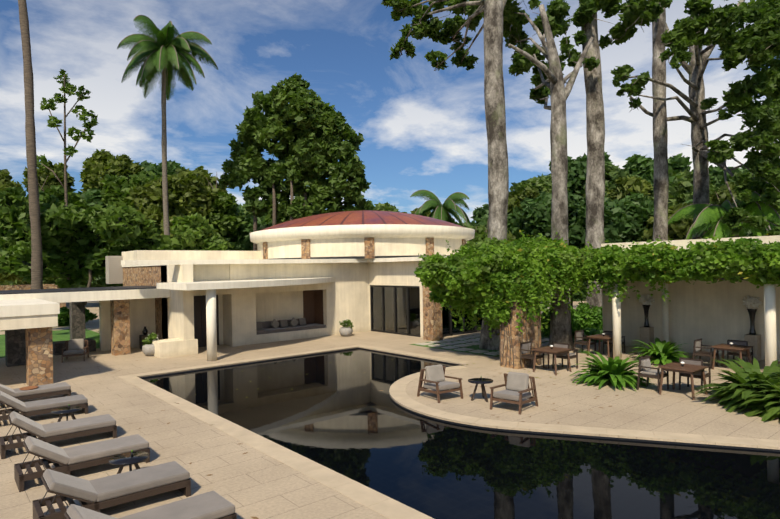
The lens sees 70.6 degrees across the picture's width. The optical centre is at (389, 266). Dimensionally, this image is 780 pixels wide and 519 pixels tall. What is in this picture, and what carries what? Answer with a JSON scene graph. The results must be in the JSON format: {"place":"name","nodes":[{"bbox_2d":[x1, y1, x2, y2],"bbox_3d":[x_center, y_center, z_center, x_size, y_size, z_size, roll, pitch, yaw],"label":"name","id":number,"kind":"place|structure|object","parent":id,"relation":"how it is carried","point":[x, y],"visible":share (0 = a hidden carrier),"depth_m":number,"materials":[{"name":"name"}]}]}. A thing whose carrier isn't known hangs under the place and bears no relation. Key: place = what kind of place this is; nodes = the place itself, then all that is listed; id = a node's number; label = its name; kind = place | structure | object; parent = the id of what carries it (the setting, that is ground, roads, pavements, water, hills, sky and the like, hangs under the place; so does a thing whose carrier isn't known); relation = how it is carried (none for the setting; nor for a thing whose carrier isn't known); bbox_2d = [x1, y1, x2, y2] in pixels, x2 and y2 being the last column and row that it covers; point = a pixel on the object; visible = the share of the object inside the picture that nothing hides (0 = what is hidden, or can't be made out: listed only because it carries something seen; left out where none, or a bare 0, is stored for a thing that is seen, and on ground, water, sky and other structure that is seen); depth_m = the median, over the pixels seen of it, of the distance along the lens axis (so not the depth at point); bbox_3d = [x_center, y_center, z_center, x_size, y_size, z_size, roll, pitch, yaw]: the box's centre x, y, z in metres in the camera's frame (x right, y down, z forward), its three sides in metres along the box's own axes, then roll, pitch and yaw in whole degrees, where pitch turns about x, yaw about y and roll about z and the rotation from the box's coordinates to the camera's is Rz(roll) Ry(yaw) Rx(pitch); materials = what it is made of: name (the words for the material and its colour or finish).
{"place":"outdoors","nodes":[
{"label":"outdoors","id":0,"kind":"place"},
{"bbox_2d":[18,0,42,288],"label":"palm","id":1,"kind":"object","parent":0,"point":[36,247],"visible":0.98,"depth_m":30.08,"materials":[{"name":"plant"}]},
{"bbox_2d":[37,69,97,279],"bbox_3d":[-21.245,-6.113,36.340,3.575,14.745,5.306,-1,0,-40],"label":"sparse tree","id":2,"kind":"object","parent":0,"point":[70,89],"depth_m":36.18,"materials":[{"name":"green plant"}]},
{"bbox_2d":[0,185,231,305],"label":"trees","id":3,"kind":"object","parent":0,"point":[59,243],"depth_m":32.53,"materials":[{"name":"green plant"}]},
{"bbox_2d":[117,15,217,234],"bbox_3d":[-16.174,-7.274,40.260,6.892,20.172,6.395,-1,0,-40],"label":"coconut palm","id":4,"kind":"object","parent":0,"point":[151,67],"depth_m":39.90,"materials":[{"name":"green plant"}]},
{"bbox_2d":[0,170,487,283],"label":"forest","id":5,"kind":"object","parent":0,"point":[229,222],"depth_m":53.85,"materials":[{"name":"green plant"}]},
{"bbox_2d":[218,73,371,250],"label":"tree","id":6,"kind":"object","parent":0,"point":[310,131],"depth_m":45.52,"materials":[{"name":"green plant"}]},
{"bbox_2d":[0,324,602,357],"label":"lawn grass","id":7,"kind":"structure","parent":0,"point":[467,344],"depth_m":25.31,"materials":[{"name":"plant"}]},
{"bbox_2d":[580,2,604,325],"bbox_3d":[10.998,-10.101,29.782,1.332,26.613,1.331,-1,0,-40],"label":"tree trunk","id":8,"kind":"object","parent":7,"relation":"on","point":[595,169],"visible":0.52,"depth_m":29.40,"materials":[{"name":"grey plant"}]},
{"bbox_2d":[0,171,692,284],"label":"trees","id":9,"kind":"object","parent":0,"point":[147,198],"depth_m":51.26,"materials":[{"name":"green plant"}]},
{"bbox_2d":[0,151,757,287],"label":"forest","id":10,"kind":"object","parent":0,"point":[642,167],"depth_m":73.93,"materials":[{"name":"green plant"}]},
{"bbox_2d":[0,0,778,222],"label":"sky","id":11,"kind":"structure","parent":0,"point":[422,127],"materials":[{"name":"blue"}]},
{"bbox_2d":[0,298,779,518],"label":"deck paving","id":12,"kind":"structure","parent":0,"point":[253,482],"depth_m":13.07,"materials":[{"name":"stone"}]},
{"bbox_2d":[0,382,70,402],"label":"sun lounger","id":13,"kind":"object","parent":12,"relation":"on","point":[39,391],"visible":0.81,"depth_m":15.04,"materials":[{"name":"grey fabric"}]},
{"bbox_2d":[0,391,87,420],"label":"sun lounger","id":14,"kind":"object","parent":12,"relation":"on","point":[36,407],"visible":0.92,"depth_m":13.29,"materials":[{"name":"grey fabric"}]},
{"bbox_2d":[0,411,116,458],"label":"sun lounger","id":15,"kind":"object","parent":12,"relation":"on","point":[65,430],"visible":0.92,"depth_m":11.21,"materials":[{"name":"grey fabric"}]},
{"bbox_2d":[51,404,81,421],"bbox_3d":[-7.422,3.430,12.647,0.620,0.520,0.620,-1,0,-40],"label":"side table","id":16,"kind":"object","parent":12,"relation":"on","point":[62,411],"visible":0.96,"depth_m":12.62,"materials":[{"name":"black metal"}]},
{"bbox_2d":[61,339,88,362],"bbox_3d":[-12.740,3.369,22.302,0.845,0.835,0.994,-1,0,-20],"label":"armchair","id":17,"kind":"object","parent":12,"relation":"on","point":[76,347],"visible":0.96,"depth_m":22.38,"materials":[{"name":"grey fabric"}]},
{"bbox_2d":[14,434,149,491],"bbox_3d":[-5.465,3.287,9.843,2.020,0.713,0.740,-1,0,-39],"label":"sun lounger","id":18,"kind":"object","parent":12,"relation":"on","point":[66,460],"visible":0.98,"depth_m":9.56,"materials":[{"name":"grey fabric"}]},
{"bbox_2d":[0,284,170,385],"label":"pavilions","id":19,"kind":"structure","parent":12,"relation":"on","point":[28,319],"depth_m":21.24,"materials":[{"name":"white paint"}]},
{"bbox_2d":[32,461,190,518],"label":"sun lounger","id":20,"kind":"object","parent":12,"relation":"on","point":[98,494],"visible":0.98,"depth_m":8.08,"materials":[{"name":"grey fabric"}]},
{"bbox_2d":[109,450,148,473],"bbox_3d":[-4.404,3.374,9.306,0.620,0.520,0.620,-1,0,-40],"label":"side table","id":21,"kind":"object","parent":12,"relation":"on","point":[135,458],"visible":0.92,"depth_m":9.28,"materials":[{"name":"black metal"}]},
{"bbox_2d":[0,383,258,518],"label":"fallen leaves","id":22,"kind":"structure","parent":12,"relation":"on","point":[191,462],"depth_m":10.58,"materials":[{"name":"brown plant"}]},
{"bbox_2d":[139,326,148,348],"bbox_3d":[-11.257,3.252,25.316,0.400,1.000,0.400,-1,0,-40],"label":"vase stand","id":23,"kind":"object","parent":12,"relation":"on","point":[144,335],"visible":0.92,"depth_m":25.21,"materials":[{"name":"black metal"}]},
{"bbox_2d":[142,344,154,355],"bbox_3d":[-10.000,3.478,23.167,0.800,0.500,0.800,-1,0,-40],"label":"planter urn","id":24,"kind":"object","parent":12,"relation":"on","point":[148,349],"visible":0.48,"depth_m":22.83,"materials":[{"name":"white ceramic"}]},
{"bbox_2d":[142,332,156,345],"bbox_3d":[-10.083,3.045,23.240,0.652,0.623,0.903,-1,0,-6],"label":"potted plant","id":25,"kind":"object","parent":24,"relation":"in","point":[150,337],"visible":0.98,"depth_m":23.03,"materials":[{"name":"green plant"}]},
{"bbox_2d":[64,491,236,518],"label":"sun lounger","id":26,"kind":"object","parent":12,"relation":"on","point":[211,505],"visible":1,"depth_m":7.25,"materials":[{"name":"grey fabric"}]},
{"bbox_2d":[2,301,602,335],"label":"garden shrubs","id":27,"kind":"object","parent":12,"relation":"on","point":[578,320],"depth_m":28.82,"materials":[{"name":"green plant"}]},
{"bbox_2d":[99,210,572,360],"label":"building","id":28,"kind":"structure","parent":12,"relation":"on","point":[319,275],"depth_m":28.41,"materials":[{"name":"beige paint"}]},
{"bbox_2d":[339,327,352,336],"bbox_3d":[-2.269,3.354,28.456,0.720,0.460,0.720,-1,0,-40],"label":"planter urn","id":29,"kind":"object","parent":12,"relation":"on","point":[345,331],"visible":0.88,"depth_m":28.19,"materials":[{"name":"white ceramic"}]},
{"bbox_2d":[339,319,352,327],"bbox_3d":[-2.254,2.966,28.512,0.629,0.570,0.840,-1,0,-79],"label":"potted plant","id":30,"kind":"object","parent":29,"relation":"in","point":[349,323],"visible":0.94,"depth_m":28.37,"materials":[{"name":"green plant"}]},
{"bbox_2d":[71,186,755,297],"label":"forest","id":31,"kind":"object","parent":12,"relation":"on","point":[624,228],"depth_m":53.10,"materials":[{"name":"green plant"}]},
{"bbox_2d":[0,149,736,224],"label":"treetops","id":32,"kind":"object","parent":31,"relation":"attached to","point":[98,164],"depth_m":56.48,"materials":[{"name":"green plant"}]},
{"bbox_2d":[38,174,720,232],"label":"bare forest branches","id":33,"kind":"object","parent":31,"relation":"on","point":[216,187],"visible":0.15,"depth_m":56.12,"materials":[{"name":"brown plant"}]},
{"bbox_2d":[410,190,469,226],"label":"palm","id":34,"kind":"object","parent":31,"relation":"attached to","point":[434,203],"depth_m":51.20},
{"bbox_2d":[417,364,462,402],"bbox_3d":[1.335,3.106,14.825,0.845,0.835,0.994,-1,0,-32],"label":"armchair","id":35,"kind":"object","parent":12,"relation":"on","point":[434,376],"visible":0.98,"depth_m":14.80,"materials":[{"name":"grey fabric"}]},
{"bbox_2d":[118,344,779,518],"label":"pool coping","id":36,"kind":"object","parent":12,"relation":"on","point":[378,502],"visible":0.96,"depth_m":11.52,"materials":[{"name":"stone"}]},
{"bbox_2d":[468,376,492,401],"bbox_3d":[2.375,3.186,14.420,0.660,0.638,0.660,-1,0,-40],"label":"side table","id":37,"kind":"object","parent":12,"relation":"on","point":[481,381],"visible":0.98,"depth_m":14.39,"materials":[{"name":"black metal"}]},
{"bbox_2d":[479,0,508,349],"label":"tree trunk","id":38,"kind":"object","parent":12,"relation":"on","point":[498,170],"visible":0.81,"depth_m":23.12,"materials":[{"name":"grey plant"}]},
{"bbox_2d":[380,372,617,423],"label":"fallen leaves","id":39,"kind":"object","parent":12,"relation":"on","point":[547,396],"depth_m":14.64,"materials":[{"name":"brown plant"}]},
{"bbox_2d":[490,372,537,414],"bbox_3d":[3.062,3.074,13.602,0.845,0.835,0.994,-1,0,40],"label":"armchair","id":40,"kind":"object","parent":12,"relation":"on","point":[516,384],"visible":0.98,"depth_m":13.56,"materials":[{"name":"grey fabric"}]},
{"bbox_2d":[519,341,544,368],"bbox_3d":[4.788,3.008,18.642,0.620,0.892,0.610,-1,0,-40],"label":"dining chair","id":41,"kind":"object","parent":12,"relation":"on","point":[524,349],"visible":0.79,"depth_m":18.62,"materials":[{"name":"brown wood"}]},
{"bbox_2d":[508,4,593,349],"bbox_3d":[6.616,-3.705,22.533,5.214,14.360,1.067,-1,0,-40],"label":"tree","id":42,"kind":"object","parent":12,"relation":"on","point":[560,323],"visible":0.88,"depth_m":22.57,"materials":[{"name":"grey plant"}]},
{"bbox_2d":[532,345,571,375],"bbox_3d":[5.301,3.009,18.034,0.910,0.873,0.910,-1,0,-40],"label":"dining table","id":43,"kind":"object","parent":12,"relation":"on","point":[550,349],"visible":1,"depth_m":17.95,"materials":[{"name":"brown wood"}]},
{"bbox_2d":[552,342,577,370],"bbox_3d":[5.885,2.987,18.528,0.610,0.892,0.620,-1,0,-40],"label":"dining chair","id":44,"kind":"object","parent":12,"relation":"on","point":[564,355],"visible":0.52,"depth_m":18.39,"materials":[{"name":"brown wood"}]},
{"bbox_2d":[574,330,595,353],"bbox_3d":[7.623,2.955,21.561,0.620,0.892,0.610,-1,0,-40],"label":"dining chair","id":45,"kind":"object","parent":12,"relation":"on","point":[579,335],"visible":0.85,"depth_m":21.57,"materials":[{"name":"brown wood"}]},
{"bbox_2d":[579,328,598,340],"bbox_3d":[9.214,3.140,25.305,1.365,0.599,1.458,-1,0,21],"label":"shrub","id":46,"kind":"object","parent":12,"relation":"on","point":[593,331],"visible":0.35,"depth_m":25.18,"materials":[{"name":"green plant"}]},
{"bbox_2d":[585,326,602,334],"bbox_3d":[9.768,3.165,26.197,1.486,0.644,1.358,-1,0,-40],"label":"shrub","id":47,"kind":"object","parent":12,"relation":"on","point":[590,330],"visible":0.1,"depth_m":26.30,"materials":[{"name":"green plant"}]},
{"bbox_2d":[587,333,612,357],"bbox_3d":[8.136,2.956,20.954,0.910,0.873,0.910,-1,0,-40],"label":"dining table","id":48,"kind":"object","parent":12,"relation":"on","point":[602,336],"visible":0.79,"depth_m":20.84,"materials":[{"name":"brown wood"}]},
{"bbox_2d":[570,350,653,391],"bbox_3d":[6.590,3.072,16.284,2.412,1.102,2.438,-1,0,-40],"label":"strap plant","id":49,"kind":"object","parent":12,"relation":"on","point":[615,372],"visible":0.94,"depth_m":15.93,"materials":[{"name":"green plant"}]},
{"bbox_2d":[603,331,624,353],"bbox_3d":[8.720,2.934,21.447,0.610,0.892,0.620,-1,0,-40],"label":"dining chair","id":50,"kind":"object","parent":12,"relation":"on","point":[608,333],"visible":0.42,"depth_m":21.40,"materials":[{"name":"brown wood"}]},
{"bbox_2d":[507,190,756,301],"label":"forest","id":51,"kind":"object","parent":12,"relation":"on","point":[532,216],"depth_m":51.76,"materials":[{"name":"green plant"}]},
{"bbox_2d":[500,235,779,368],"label":"pergola structure","id":52,"kind":"object","parent":12,"relation":"on","point":[713,314],"visible":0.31,"depth_m":20.63,"materials":[{"name":"beige paint"}]},
{"bbox_2d":[440,259,594,337],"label":"climbing vine strands","id":53,"kind":"object","parent":52,"relation":"hanging from","point":[562,282],"visible":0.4,"depth_m":19.86},
{"bbox_2d":[479,268,557,332],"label":"climbing vines","id":54,"kind":"object","parent":52,"relation":"hanging from","point":[523,304],"visible":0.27,"depth_m":18.67,"materials":[{"name":"green plant"}]},
{"bbox_2d":[414,230,779,366],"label":"climbing vines","id":55,"kind":"object","parent":52,"relation":"on","point":[669,258],"depth_m":18.84,"materials":[{"name":"green plant"}]},
{"bbox_2d":[418,230,779,268],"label":"climbing vines shoots","id":56,"kind":"object","parent":52,"relation":"on","point":[590,248],"visible":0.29,"depth_m":19.45,"materials":[{"name":"green plant"}]},
{"bbox_2d":[584,265,670,304],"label":"vine leaves","id":57,"kind":"object","parent":52,"relation":"hanging from","point":[622,282],"visible":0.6,"depth_m":19.47,"materials":[{"name":"green plant"}]},
{"bbox_2d":[571,267,779,287],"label":"vine leaves","id":58,"kind":"object","parent":52,"relation":"on","point":[732,281],"visible":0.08,"depth_m":17.18,"materials":[{"name":"green plant"}]},
{"bbox_2d":[636,294,654,348],"bbox_3d":[10.446,2.217,22.387,0.595,2.258,0.664,-1,0,-40],"label":"vase pedestal","id":59,"kind":"object","parent":12,"relation":"on","point":[646,333],"depth_m":22.28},
{"bbox_2d":[637,356,668,392],"bbox_3d":[7.269,2.961,15.240,0.620,0.892,0.610,-1,0,-40],"label":"dining chair","id":60,"kind":"object","parent":12,"relation":"on","point":[645,368],"visible":0.98,"depth_m":15.20,"materials":[{"name":"grey fabric"}]},
{"bbox_2d":[627,337,690,366],"bbox_3d":[9.621,3.040,19.485,2.336,1.026,2.313,-1,0,-40],"label":"strap plant","id":61,"kind":"object","parent":12,"relation":"on","point":[663,352],"visible":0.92,"depth_m":19.30,"materials":[{"name":"green plant"}]},
{"bbox_2d":[652,5,668,240],"bbox_3d":[16.345,-10.851,33.725,1.177,28.912,1.096,-1,0,-40],"label":"tree trunk","id":62,"kind":"object","parent":12,"relation":"on","point":[661,176],"visible":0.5,"depth_m":33.40,"materials":[{"name":"grey plant"}]},
{"bbox_2d":[658,362,707,399],"bbox_3d":[7.782,2.962,14.633,0.910,0.873,0.910,-1,0,-40],"label":"dining table","id":63,"kind":"object","parent":12,"relation":"on","point":[682,367],"visible":1,"depth_m":14.56,"materials":[{"name":"brown wood"}]},
{"bbox_2d":[629,0,744,238],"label":"tree","id":64,"kind":"object","parent":12,"relation":"on","point":[700,166],"visible":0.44,"depth_m":35.31,"materials":[{"name":"grey plant"}]},
{"bbox_2d":[679,357,710,392],"bbox_3d":[8.366,2.941,15.126,0.610,0.892,0.620,-1,0,-40],"label":"dining chair","id":65,"kind":"object","parent":12,"relation":"on","point":[698,375],"visible":0.65,"depth_m":15.01,"materials":[{"name":"brown wood"}]},
{"bbox_2d":[693,338,718,368],"bbox_3d":[10.595,2.899,18.508,0.620,0.892,0.610,-1,0,-40],"label":"dining chair","id":66,"kind":"object","parent":12,"relation":"on","point":[698,345],"visible":0.85,"depth_m":18.48,"materials":[{"name":"brown wood"}]},
{"bbox_2d":[711,342,751,369],"bbox_3d":[11.108,2.900,17.901,0.910,0.873,0.910,-1,0,-40],"label":"dining table","id":67,"kind":"object","parent":12,"relation":"on","point":[730,346],"visible":0.96,"depth_m":17.83,"materials":[{"name":"brown wood"}]},
{"bbox_2d":[694,357,779,418],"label":"strap plant","id":68,"kind":"object","parent":12,"relation":"on","point":[735,390],"visible":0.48,"depth_m":13.36,"materials":[{"name":"green plant"}]},
{"bbox_2d":[727,339,753,364],"bbox_3d":[11.692,2.879,18.395,0.610,0.892,0.620,-1,0,-40],"label":"dining chair","id":69,"kind":"object","parent":12,"relation":"on","point":[739,342],"visible":0.54,"depth_m":18.27,"materials":[{"name":"brown wood"}]},
{"bbox_2d":[712,359,779,404],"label":"strap plant","id":70,"kind":"object","parent":12,"relation":"on","point":[765,370],"depth_m":14.49,"materials":[{"name":"green plant"}]},
{"bbox_2d":[743,295,762,360],"bbox_3d":[12.873,2.155,19.521,0.634,2.292,0.597,-1,0,-40],"label":"vase pedestal","id":71,"kind":"object","parent":12,"relation":"on","point":[752,338],"depth_m":19.41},
{"bbox_2d":[734,379,779,421],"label":"strap plant","id":72,"kind":"object","parent":12,"relation":"on","point":[772,413],"visible":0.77,"depth_m":12.41,"materials":[{"name":"green plant"}]},
{"bbox_2d":[764,363,779,379],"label":"strap plant","id":73,"kind":"object","parent":12,"relation":"on","point":[774,372],"visible":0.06,"depth_m":13.42,"materials":[{"name":"green plant"}]},
{"bbox_2d":[141,349,779,518],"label":"pool water","id":74,"kind":"structure","parent":0,"point":[339,413],"depth_m":10.40,"materials":[{"name":"black liquid"}]},
{"bbox_2d":[381,0,779,235],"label":"tall tree","id":75,"kind":"object","parent":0,"point":[759,36],"depth_m":28.29,"materials":[{"name":"green plant"}]},
{"bbox_2d":[668,191,779,239],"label":"palm","id":76,"kind":"object","parent":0,"point":[712,215],"depth_m":31.68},
{"bbox_2d":[733,0,779,226],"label":"tree","id":77,"kind":"object","parent":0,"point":[759,71],"visible":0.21,"depth_m":32.54,"materials":[{"name":"green plant"}]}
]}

